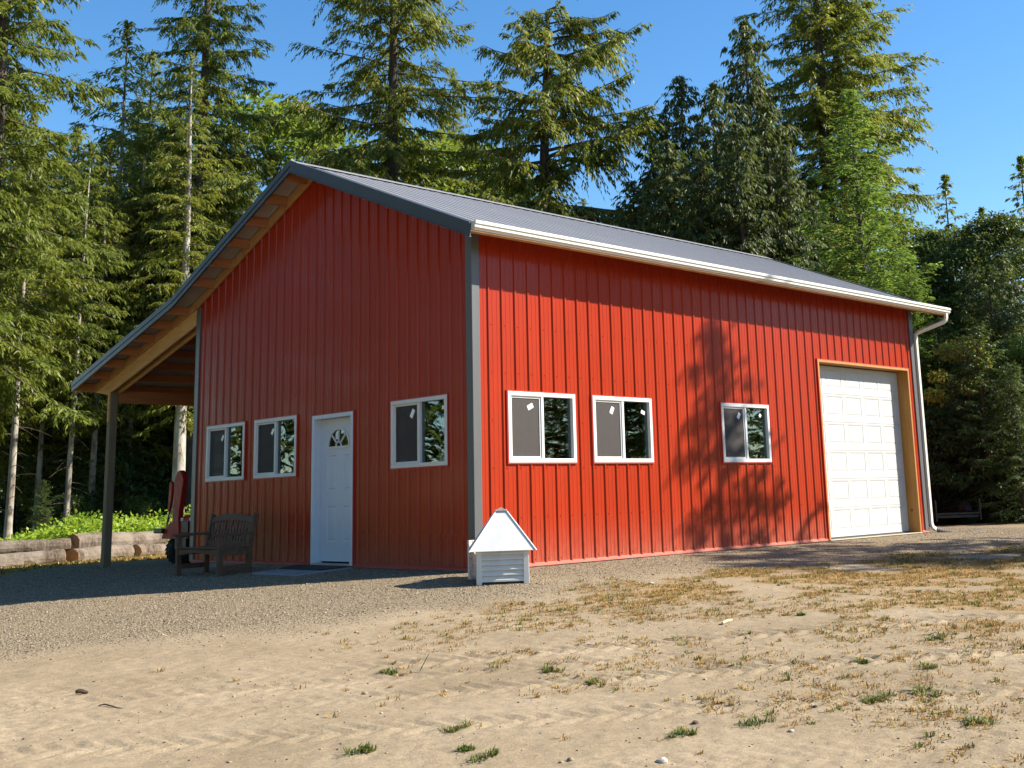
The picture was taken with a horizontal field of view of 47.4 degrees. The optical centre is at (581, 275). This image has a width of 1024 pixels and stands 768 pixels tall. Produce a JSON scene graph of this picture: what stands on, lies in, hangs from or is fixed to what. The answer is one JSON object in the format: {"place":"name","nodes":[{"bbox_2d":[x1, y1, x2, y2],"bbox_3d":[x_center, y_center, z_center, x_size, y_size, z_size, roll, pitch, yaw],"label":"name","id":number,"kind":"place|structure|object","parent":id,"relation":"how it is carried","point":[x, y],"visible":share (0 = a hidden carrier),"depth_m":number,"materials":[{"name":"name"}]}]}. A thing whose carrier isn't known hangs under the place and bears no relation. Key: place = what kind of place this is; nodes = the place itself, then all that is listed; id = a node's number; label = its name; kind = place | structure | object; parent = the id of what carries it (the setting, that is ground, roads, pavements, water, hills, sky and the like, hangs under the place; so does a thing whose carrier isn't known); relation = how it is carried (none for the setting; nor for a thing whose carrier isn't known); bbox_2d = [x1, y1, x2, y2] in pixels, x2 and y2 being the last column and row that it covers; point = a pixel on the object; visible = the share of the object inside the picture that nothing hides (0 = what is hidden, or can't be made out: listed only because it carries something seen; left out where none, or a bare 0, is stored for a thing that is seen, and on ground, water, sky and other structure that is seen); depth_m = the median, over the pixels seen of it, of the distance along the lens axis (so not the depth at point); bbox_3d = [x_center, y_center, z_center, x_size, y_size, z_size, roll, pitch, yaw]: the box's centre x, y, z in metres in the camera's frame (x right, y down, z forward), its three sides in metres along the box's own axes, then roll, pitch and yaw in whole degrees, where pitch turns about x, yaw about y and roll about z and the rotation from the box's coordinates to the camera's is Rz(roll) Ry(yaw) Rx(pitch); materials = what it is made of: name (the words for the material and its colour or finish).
{"place":"outdoors","nodes":[
{"label":"outdoors","id":0,"kind":"place"},
{"bbox_2d":[0,520,1023,767],"bbox_3d":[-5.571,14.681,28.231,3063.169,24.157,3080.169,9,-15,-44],"label":"ground","id":1,"kind":"structure","parent":0,"point":[206,724],"depth_m":8.01,"materials":[{"name":"sand"}]},
{"bbox_2d":[0,455,31,537],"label":"fir tree","id":2,"kind":"object","parent":1,"relation":"on","point":[3,516],"visible":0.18,"depth_m":45.79,"materials":[{"name":"green plant"}]},
{"bbox_2d":[0,381,56,535],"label":"fir tree","id":3,"kind":"object","parent":1,"relation":"on","point":[24,520],"depth_m":52.94,"materials":[{"name":"green plant"}]},
{"bbox_2d":[0,549,65,563],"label":"log","id":4,"kind":"object","parent":1,"relation":"on","point":[45,556],"visible":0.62,"depth_m":26.10,"materials":[{"name":"brown wood"}]},
{"bbox_2d":[0,538,70,553],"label":"log","id":5,"kind":"object","parent":4,"relation":"on","point":[9,546],"visible":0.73,"depth_m":26.83,"materials":[{"name":"brown wood"}]},
{"bbox_2d":[0,105,68,500],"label":"fir tree","id":6,"kind":"object","parent":1,"relation":"on","point":[25,436],"visible":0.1,"depth_m":41.69,"materials":[{"name":"green plant"}]},
{"bbox_2d":[0,105,73,499],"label":"fir tree","id":7,"kind":"object","parent":1,"relation":"on","point":[30,285],"visible":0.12,"depth_m":40.65,"materials":[{"name":"green plant"}]},
{"bbox_2d":[20,479,59,532],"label":"fir tree","id":8,"kind":"object","parent":1,"relation":"on","point":[40,499],"visible":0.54,"depth_m":37.45,"materials":[{"name":"green plant"}]},
{"bbox_2d":[0,153,85,535],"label":"fir tree","id":9,"kind":"object","parent":1,"relation":"on","point":[20,462],"visible":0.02,"depth_m":43.21,"materials":[{"name":"green plant"}]},
{"bbox_2d":[0,109,103,538],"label":"fir tree","id":10,"kind":"object","parent":1,"relation":"on","point":[9,501],"visible":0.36,"depth_m":37.35,"materials":[{"name":"green plant"}]},
{"bbox_2d":[0,141,111,531],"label":"fir tree","id":11,"kind":"object","parent":1,"relation":"on","point":[40,455],"visible":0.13,"depth_m":41.65,"materials":[{"name":"green plant"}]},
{"bbox_2d":[0,183,118,527],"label":"fir tree","id":12,"kind":"object","parent":1,"relation":"on","point":[47,471],"visible":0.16,"depth_m":42.79,"materials":[{"name":"green plant"}]},
{"bbox_2d":[23,130,96,500],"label":"fir tree","id":13,"kind":"object","parent":1,"relation":"on","point":[34,457],"visible":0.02,"depth_m":50.50,"materials":[{"name":"green plant"}]},
{"bbox_2d":[0,0,127,445],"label":"fir tree","id":14,"kind":"object","parent":1,"relation":"on","point":[17,250],"visible":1,"depth_m":34.17,"materials":[{"name":"green plant"}]},
{"bbox_2d":[29,493,99,525],"bbox_3d":[-17.300,8.328,38.999,2.412,2.059,2.441,-10,-13,37],"label":"bush","id":15,"kind":"object","parent":1,"relation":"on","point":[79,505],"visible":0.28,"depth_m":39.08,"materials":[{"name":"green plant"}]},
{"bbox_2d":[39,126,106,524],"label":"fir tree","id":16,"kind":"object","parent":1,"relation":"on","point":[75,147],"visible":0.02,"depth_m":51.19,"materials":[{"name":"green plant"}]},
{"bbox_2d":[10,141,138,522],"bbox_3d":[-17.256,2.297,39.794,4.413,14.180,4.722,1,-11,-17],"label":"fir tree","id":17,"kind":"object","parent":1,"relation":"on","point":[78,360],"visible":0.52,"depth_m":39.79,"materials":[{"name":"green plant"}]},
{"bbox_2d":[33,135,144,493],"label":"fir tree","id":18,"kind":"object","parent":1,"relation":"on","point":[85,443],"visible":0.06,"depth_m":47.68,"materials":[{"name":"green plant"}]},
{"bbox_2d":[0,504,190,542],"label":"undergrowth","id":19,"kind":"object","parent":1,"relation":"on","point":[75,525],"visible":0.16,"depth_m":31.00,"materials":[{"name":"green plant"}]},
{"bbox_2d":[22,439,171,526],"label":"bush","id":20,"kind":"object","parent":1,"relation":"on","point":[133,459],"visible":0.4,"depth_m":42.43,"materials":[{"name":"green plant"}]},
{"bbox_2d":[35,138,163,514],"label":"fir tree","id":21,"kind":"object","parent":1,"relation":"on","point":[94,436],"visible":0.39,"depth_m":42.79,"materials":[{"name":"green plant"}]},
{"bbox_2d":[66,544,135,561],"bbox_3d":[-11.499,6.786,28.320,0.416,0.427,2.764,-5,-11,14],"label":"log","id":22,"kind":"object","parent":1,"relation":"on","point":[89,553],"visible":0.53,"depth_m":27.57,"materials":[{"name":"brown wood"}]},
{"bbox_2d":[46,177,174,520],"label":"fir tree","id":23,"kind":"object","parent":1,"relation":"on","point":[124,431],"visible":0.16,"depth_m":43.46,"materials":[{"name":"green plant"}]},
{"bbox_2d":[46,20,192,456],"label":"fir tree","id":24,"kind":"object","parent":1,"relation":"on","point":[136,127],"visible":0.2,"depth_m":48.24,"materials":[{"name":"green plant"}]},
{"bbox_2d":[71,416,174,516],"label":"bush","id":25,"kind":"object","parent":1,"relation":"on","point":[143,443],"visible":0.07,"depth_m":45.55,"materials":[{"name":"green plant"}]},
{"bbox_2d":[74,130,191,513],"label":"fir tree","id":26,"kind":"object","parent":1,"relation":"on","point":[139,408],"visible":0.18,"depth_m":44.86,"materials":[{"name":"green plant"}]},
{"bbox_2d":[85,49,193,493],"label":"fir tree","id":27,"kind":"object","parent":1,"relation":"on","point":[151,101],"visible":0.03,"depth_m":53.77,"materials":[{"name":"green plant"}]},
{"bbox_2d":[116,494,167,523],"bbox_3d":[-14.791,8.402,39.519,2.297,1.938,2.270,-8,-12,29],"label":"bush","id":28,"kind":"object","parent":1,"relation":"on","point":[142,504],"visible":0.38,"depth_m":39.39,"materials":[{"name":"green plant"}]},
{"bbox_2d":[133,543,167,556],"bbox_3d":[-10.739,7.202,30.582,0.379,0.387,3.339,-4,-11,13],"label":"log","id":29,"kind":"object","parent":1,"relation":"on","point":[147,549],"visible":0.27,"depth_m":29.34,"materials":[{"name":"brown wood"}]},
{"bbox_2d":[68,531,169,548],"bbox_3d":[-11.538,6.726,29.513,0.490,0.485,3.447,-6,-12,23],"label":"log","id":30,"kind":"object","parent":29,"relation":"on","point":[82,540],"visible":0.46,"depth_m":29.06,"materials":[{"name":"brown wood"}]},
{"bbox_2d":[127,194,208,502],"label":"fir tree","id":31,"kind":"object","parent":1,"relation":"on","point":[170,462],"visible":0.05,"depth_m":45.14,"materials":[{"name":"green plant"}]},
{"bbox_2d":[99,52,243,517],"bbox_3d":[-12.290,0.614,35.823,4.781,15.630,4.240,9,-15,-44],"label":"fir tree","id":32,"kind":"object","parent":1,"relation":"on","point":[182,414],"visible":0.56,"depth_m":35.90,"materials":[{"name":"green plant"}]},
{"bbox_2d":[154,470,189,563],"bbox_3d":[-6.612,4.436,22.259,2.386,2.095,1.870,9,-15,-44],"label":"compact tractor","id":33,"kind":"object","parent":1,"relation":"on","point":[179,523],"visible":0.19,"depth_m":21.63,"materials":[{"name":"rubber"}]},
{"bbox_2d":[126,139,220,498],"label":"fir tree","id":34,"kind":"object","parent":1,"relation":"on","point":[164,152],"visible":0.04,"depth_m":48.45,"materials":[{"name":"green plant"}]},
{"bbox_2d":[76,0,289,514],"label":"fir tree","id":35,"kind":"object","parent":1,"relation":"on","point":[209,70],"visible":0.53,"depth_m":44.98,"materials":[{"name":"green plant"}]},
{"bbox_2d":[172,513,258,576],"bbox_3d":[-5.333,3.928,16.891,0.662,0.897,1.334,9,-15,-44],"label":"garden bench","id":36,"kind":"object","parent":1,"relation":"on","point":[218,549],"visible":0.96,"depth_m":16.88,"materials":[{"name":"brown wood"}]},
{"bbox_2d":[218,149,256,236],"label":"fir tree","id":37,"kind":"object","parent":1,"relation":"on","point":[225,209],"visible":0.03,"depth_m":52.41,"materials":[{"name":"green plant"}]},
{"bbox_2d":[152,86,370,240],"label":"maple tree","id":38,"kind":"object","parent":1,"relation":"on","point":[270,108],"visible":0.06,"depth_m":55.86,"materials":[{"name":"green plant"}]},
{"bbox_2d":[252,567,351,575],"bbox_3d":[-3.864,4.170,15.935,0.925,0.284,1.298,9,-15,-44],"label":"concrete step","id":39,"kind":"object","parent":1,"relation":"on","point":[289,572],"visible":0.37,"depth_m":15.71,"materials":[{"name":"concrete"}]},
{"bbox_2d":[279,565,347,569],"bbox_3d":[-3.827,4.082,16.238,0.440,0.028,1.319,9,-15,-44],"label":"doormat","id":40,"kind":"object","parent":39,"relation":"on","point":[310,567],"visible":1,"depth_m":16.08,"materials":[{"name":"rubber"}]},
{"bbox_2d":[337,739,379,755],"bbox_3d":[-1.165,2.488,6.105,0.244,0.051,0.187,1,-11,-14],"label":"grass tuft","id":41,"kind":"object","parent":1,"relation":"on","point":[367,747],"visible":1,"depth_m":6.10,"materials":[{"name":"plant"}]},
{"bbox_2d":[245,0,512,210],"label":"fir tree","id":42,"kind":"object","parent":1,"relation":"on","point":[394,99],"visible":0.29,"depth_m":48.20,"materials":[{"name":"green plant"}]},
{"bbox_2d":[353,128,538,201],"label":"maple tree","id":43,"kind":"object","parent":1,"relation":"on","point":[438,145],"visible":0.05,"depth_m":51.26,"materials":[{"name":"green plant"}]},
{"bbox_2d":[431,68,470,192],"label":"fir tree","id":44,"kind":"object","parent":1,"relation":"on","point":[455,125],"visible":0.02,"depth_m":60.18,"materials":[{"name":"green plant"}]},
{"bbox_2d":[467,540,475,579],"bbox_3d":[-1.127,3.319,13.605,0.476,0.440,0.103,6,-13,-34],"label":"wrapped bundle","id":45,"kind":"object","parent":1,"relation":"on","point":[471,565],"visible":0.19,"depth_m":13.47,"materials":[{"name":"plastic"}]},
{"bbox_2d":[466,746,501,762],"bbox_3d":[-0.483,2.425,5.891,0.283,0.061,0.164,9,-15,-44],"label":"grass tuft","id":46,"kind":"object","parent":1,"relation":"on","point":[494,751],"visible":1,"depth_m":5.89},
{"bbox_2d":[468,507,536,585],"bbox_3d":[-0.910,3.069,13.218,0.760,0.848,0.760,-1,-11,-6],"label":"cupola","id":47,"kind":"object","parent":1,"relation":"on","point":[501,545],"visible":0.98,"depth_m":12.92,"materials":[{"name":"plastic"}]},
{"bbox_2d":[71,160,950,571],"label":"metal barn","id":48,"kind":"structure","parent":1,"relation":"on","point":[357,370],"depth_m":17.20,"materials":[{"name":"red paint"}]},
{"bbox_2d":[205,421,246,482],"bbox_3d":[-5.730,2.863,18.779,0.084,0.927,1.274,9,-15,-44],"label":"window","id":49,"kind":"structure","parent":48,"relation":"in","point":[225,460],"depth_m":18.77,"materials":[{"name":"white plastic"}]},
{"bbox_2d":[253,414,298,479],"bbox_3d":[-4.644,2.627,17.713,0.084,0.927,1.256,9,-15,-44],"label":"window","id":50,"kind":"structure","parent":48,"relation":"in","point":[275,452],"depth_m":17.70,"materials":[{"name":"white plastic"}]},
{"bbox_2d":[310,410,354,565],"bbox_3d":[-3.490,3.027,16.525,0.175,2.126,1.072,9,-15,-44],"label":"door","id":51,"kind":"structure","parent":48,"relation":"in","point":[332,536],"depth_m":16.64,"materials":[{"name":"white metal"}]},
{"bbox_2d":[390,393,449,469],"bbox_3d":[-2.110,2.060,15.228,0.084,0.924,1.238,9,-15,-44],"label":"window","id":52,"kind":"structure","parent":48,"relation":"in","point":[419,426],"depth_m":15.22,"materials":[{"name":"white plastic"}]},
{"bbox_2d":[505,390,577,463],"bbox_3d":[-0.530,2.005,15.274,1.240,0.940,0.084,9,-15,-44],"label":"window","id":53,"kind":"structure","parent":48,"relation":"in","point":[533,418],"depth_m":15.25,"materials":[{"name":"white plastic"}]},
{"bbox_2d":[591,394,654,463],"bbox_3d":[0.566,2.177,16.353,1.248,0.940,0.084,9,-15,-44],"label":"window","id":54,"kind":"structure","parent":48,"relation":"in","point":[633,434],"depth_m":16.33,"materials":[{"name":"white plastic"}]},
{"bbox_2d":[719,402,771,462],"bbox_3d":[2.575,2.491,18.330,1.262,0.940,0.084,9,-15,-44],"label":"window","id":55,"kind":"structure","parent":48,"relation":"in","point":[749,421],"depth_m":18.31,"materials":[{"name":"white plastic"}]},
{"bbox_2d":[816,358,922,540],"bbox_3d":[5.101,3.127,20.888,3.172,3.062,0.291,9,-15,-44],"label":"garage door","id":56,"kind":"structure","parent":48,"relation":"in","point":[865,502],"depth_m":21.13,"materials":[{"name":"white metal"}]},
{"bbox_2d":[0,545,1023,766],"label":"pebbles","id":57,"kind":"object","parent":1,"relation":"on","point":[570,758],"visible":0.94,"depth_m":7.87,"materials":[{"name":"stone"}]},
{"bbox_2d":[430,0,673,227],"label":"fir tree","id":58,"kind":"object","parent":1,"relation":"on","point":[558,87],"visible":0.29,"depth_m":44.09,"materials":[{"name":"green plant"}]},
{"bbox_2d":[611,180,647,231],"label":"cedar tree","id":59,"kind":"object","parent":1,"relation":"on","point":[626,222],"visible":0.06,"depth_m":40.99,"materials":[{"name":"green plant"}]},
{"bbox_2d":[633,135,665,224],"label":"cedar tree","id":60,"kind":"object","parent":1,"relation":"on","point":[647,161],"visible":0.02,"depth_m":46.28,"materials":[{"name":"green plant"}]},
{"bbox_2d":[630,140,704,240],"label":"cedar tree","id":61,"kind":"object","parent":1,"relation":"on","point":[667,158],"visible":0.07,"depth_m":39.39,"materials":[{"name":"green plant"}]},
{"bbox_2d":[645,75,710,236],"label":"cedar tree","id":62,"kind":"object","parent":1,"relation":"on","point":[676,133],"visible":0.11,"depth_m":43.42,"materials":[{"name":"green plant"}]},
{"bbox_2d":[668,725,698,737],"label":"grass tuft","id":63,"kind":"object","parent":1,"relation":"on","point":[681,732],"visible":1,"depth_m":6.16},
{"bbox_2d":[661,147,748,248],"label":"cedar tree","id":64,"kind":"object","parent":1,"relation":"on","point":[700,173],"visible":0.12,"depth_m":38.02,"materials":[{"name":"green plant"}]},
{"bbox_2d":[678,79,758,250],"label":"cedar tree","id":65,"kind":"object","parent":1,"relation":"on","point":[713,101],"visible":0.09,"depth_m":41.29,"materials":[{"name":"green plant"}]},
{"bbox_2d":[700,119,797,265],"bbox_3d":[5.170,1.963,36.916,5.086,14.284,5.719,8,-15,-42],"label":"cedar tree","id":66,"kind":"object","parent":1,"relation":"on","point":[740,169],"visible":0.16,"depth_m":37.45,"materials":[{"name":"green plant"}]},
{"bbox_2d":[734,714,777,729],"bbox_3d":[0.955,2.424,6.330,0.292,0.057,0.206,9,-15,-44],"label":"grass tuft","id":67,"kind":"object","parent":1,"relation":"on","point":[750,723],"visible":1,"depth_m":6.33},
{"bbox_2d":[700,18,816,226],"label":"cedar tree","id":68,"kind":"object","parent":1,"relation":"on","point":[746,47],"visible":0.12,"depth_m":43.50,"materials":[{"name":"green plant"}]},
{"bbox_2d":[727,102,829,268],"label":"cedar tree","id":69,"kind":"object","parent":1,"relation":"on","point":[765,115],"visible":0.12,"depth_m":40.23,"materials":[{"name":"green plant"}]},
{"bbox_2d":[761,150,823,269],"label":"cedar tree","id":70,"kind":"object","parent":1,"relation":"on","point":[787,244],"visible":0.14,"depth_m":38.19,"materials":[{"name":"green plant"}]},
{"bbox_2d":[792,189,851,270],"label":"cedar tree","id":71,"kind":"object","parent":1,"relation":"on","point":[812,198],"visible":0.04,"depth_m":41.14,"materials":[{"name":"green plant"}]},
{"bbox_2d":[808,245,845,278],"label":"young fir","id":72,"kind":"object","parent":1,"relation":"on","point":[826,262],"visible":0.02,"depth_m":33.33,"materials":[{"name":"green plant"}]},
{"bbox_2d":[720,0,945,290],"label":"fir tree","id":73,"kind":"object","parent":1,"relation":"on","point":[825,105],"visible":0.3,"depth_m":46.27,"materials":[{"name":"green plant"}]},
{"bbox_2d":[762,0,953,284],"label":"fir tree","id":74,"kind":"object","parent":1,"relation":"on","point":[897,142],"visible":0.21,"depth_m":47.12,"materials":[{"name":"green plant"}]},
{"bbox_2d":[785,88,960,521],"bbox_3d":[8.151,0.818,32.657,7.169,12.580,7.374,-8,-12,29],"label":"young fir","id":75,"kind":"object","parent":1,"relation":"on","point":[854,261],"visible":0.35,"depth_m":32.63,"materials":[{"name":"green plant"}]},
{"bbox_2d":[859,689,899,703],"bbox_3d":[1.749,2.464,6.805,0.377,0.068,0.221,9,-15,-44],"label":"grass tuft","id":76,"kind":"object","parent":1,"relation":"on","point":[873,699],"visible":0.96,"depth_m":6.78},
{"bbox_2d":[857,189,918,295],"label":"young fir","id":77,"kind":"object","parent":1,"relation":"on","point":[888,241],"visible":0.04,"depth_m":35.52,"materials":[{"name":"green plant"}]},
{"bbox_2d":[887,253,960,519],"bbox_3d":[8.693,2.975,30.397,3.736,7.211,3.843,5,-13,-33],"label":"young fir","id":78,"kind":"object","parent":1,"relation":"on","point":[913,314],"visible":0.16,"depth_m":30.42,"materials":[{"name":"green plant"}]},
{"bbox_2d":[908,682,945,696],"bbox_3d":[2.030,2.473,6.941,0.319,0.078,0.294,-2,-11,1],"label":"grass tuft","id":79,"kind":"object","parent":1,"relation":"on","point":[918,689],"visible":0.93,"depth_m":6.91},
{"bbox_2d":[914,253,961,470],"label":"cedar tree","id":80,"kind":"object","parent":1,"relation":"on","point":[934,286],"visible":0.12,"depth_m":32.76,"materials":[{"name":"green plant"}]},
{"bbox_2d":[918,317,970,520],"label":"fir tree","id":81,"kind":"object","parent":1,"relation":"on","point":[938,362],"visible":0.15,"depth_m":30.08,"materials":[{"name":"green plant"}]},
{"bbox_2d":[931,174,968,311],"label":"fir tree","id":82,"kind":"object","parent":1,"relation":"on","point":[945,179],"visible":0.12,"depth_m":54.95,"materials":[{"name":"green plant"}]},
{"bbox_2d":[905,282,999,376],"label":"maple tree","id":83,"kind":"object","parent":1,"relation":"on","point":[947,288],"visible":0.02,"depth_m":32.86,"materials":[{"name":"green plant"}]},
{"bbox_2d":[928,499,981,523],"bbox_3d":[8.066,5.307,26.041,1.300,0.550,1.720,0,-11,-7],"label":"utility trailer","id":84,"kind":"object","parent":1,"relation":"on","point":[966,514],"visible":0.65,"depth_m":25.31,"materials":[{"name":"black paint"}]},
{"bbox_2d":[888,226,1023,333],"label":"maple tree","id":85,"kind":"object","parent":1,"relation":"on","point":[926,238],"visible":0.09,"depth_m":37.38,"materials":[{"name":"green plant"}]},
{"bbox_2d":[928,378,998,522],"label":"fir tree","id":86,"kind":"object","parent":1,"relation":"on","point":[943,492],"visible":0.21,"depth_m":27.65,"materials":[{"name":"green plant"}]},
{"bbox_2d":[919,403,1015,522],"bbox_3d":[8.466,4.637,27.825,3.689,3.149,3.733,9,-15,-44],"label":"bush","id":87,"kind":"object","parent":1,"relation":"on","point":[934,432],"visible":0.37,"depth_m":27.27,"materials":[{"name":"green plant"}]},
{"bbox_2d":[916,209,1023,399],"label":"maple tree","id":88,"kind":"object","parent":1,"relation":"on","point":[1002,233],"visible":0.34,"depth_m":32.78,"materials":[{"name":"green plant"}]},
{"bbox_2d":[923,335,1016,521],"bbox_3d":[9.240,3.665,27.453,2.130,4.580,2.606,-6,-12,21],"label":"maple tree","id":89,"kind":"object","parent":1,"relation":"on","point":[952,354],"visible":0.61,"depth_m":27.48,"materials":[{"name":"green plant"}]},
{"bbox_2d":[942,270,998,460],"bbox_3d":[10.659,3.475,31.140,2.833,7.345,3.186,-3,-11,9],"label":"cedar tree","id":90,"kind":"object","parent":1,"relation":"on","point":[959,320],"visible":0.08,"depth_m":31.41,"materials":[{"name":"green plant"}]},
{"bbox_2d":[931,309,1013,518],"bbox_3d":[10.613,3.731,30.067,3.207,5.995,3.010,6,-13,-36],"label":"fir tree","id":91,"kind":"object","parent":1,"relation":"on","point":[975,314],"visible":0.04,"depth_m":30.40,"materials":[{"name":"green plant"}]},
{"bbox_2d":[931,320,1023,523],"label":"fir tree","id":92,"kind":"object","parent":1,"relation":"on","point":[979,375],"visible":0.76,"depth_m":26.68,"materials":[{"name":"green plant"}]},
{"bbox_2d":[933,262,1023,520],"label":"fir tree","id":93,"kind":"object","parent":1,"relation":"on","point":[991,306],"visible":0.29,"depth_m":28.93,"materials":[{"name":"green plant"}]},
{"bbox_2d":[962,714,1005,725],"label":"grass tuft","id":94,"kind":"object","parent":1,"relation":"on","point":[973,719],"visible":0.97,"depth_m":6.17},
{"bbox_2d":[959,334,1023,507],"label":"maple tree","id":95,"kind":"object","parent":1,"relation":"on","point":[1016,346],"visible":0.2,"depth_m":27.62,"materials":[{"name":"green plant"}]},
{"bbox_2d":[967,252,1023,508],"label":"cedar tree","id":96,"kind":"object","parent":1,"relation":"on","point":[1000,260],"visible":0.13,"depth_m":30.34,"materials":[{"name":"green plant"}]},
{"bbox_2d":[973,360,1023,523],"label":"fir tree","id":97,"kind":"object","parent":1,"relation":"on","point":[1016,466],"visible":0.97,"depth_m":25.80,"materials":[{"name":"green plant"}]},
{"bbox_2d":[989,155,1023,315],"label":"fir tree","id":98,"kind":"object","parent":1,"relation":"on","point":[1019,167],"visible":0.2,"depth_m":52.43,"materials":[{"name":"green plant"}]},
{"bbox_2d":[0,542,1023,767],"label":"dry grass","id":99,"kind":"structure","parent":0,"point":[825,592],"depth_m":10.18,"materials":[{"name":"plant"}]},
{"bbox_2d":[0,528,1023,662],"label":"gravel","id":100,"kind":"structure","parent":0,"point":[169,585],"depth_m":13.87,"materials":[{"name":"gravel"}]},
{"bbox_2d":[0,0,1023,490],"label":"sky","id":101,"kind":"structure","parent":0,"point":[976,97],"materials":[{"name":"blue"}]},
{"bbox_2d":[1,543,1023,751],"bbox_3d":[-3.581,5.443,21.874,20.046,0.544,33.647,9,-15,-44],"label":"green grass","id":102,"kind":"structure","parent":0,"point":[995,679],"depth_m":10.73,"materials":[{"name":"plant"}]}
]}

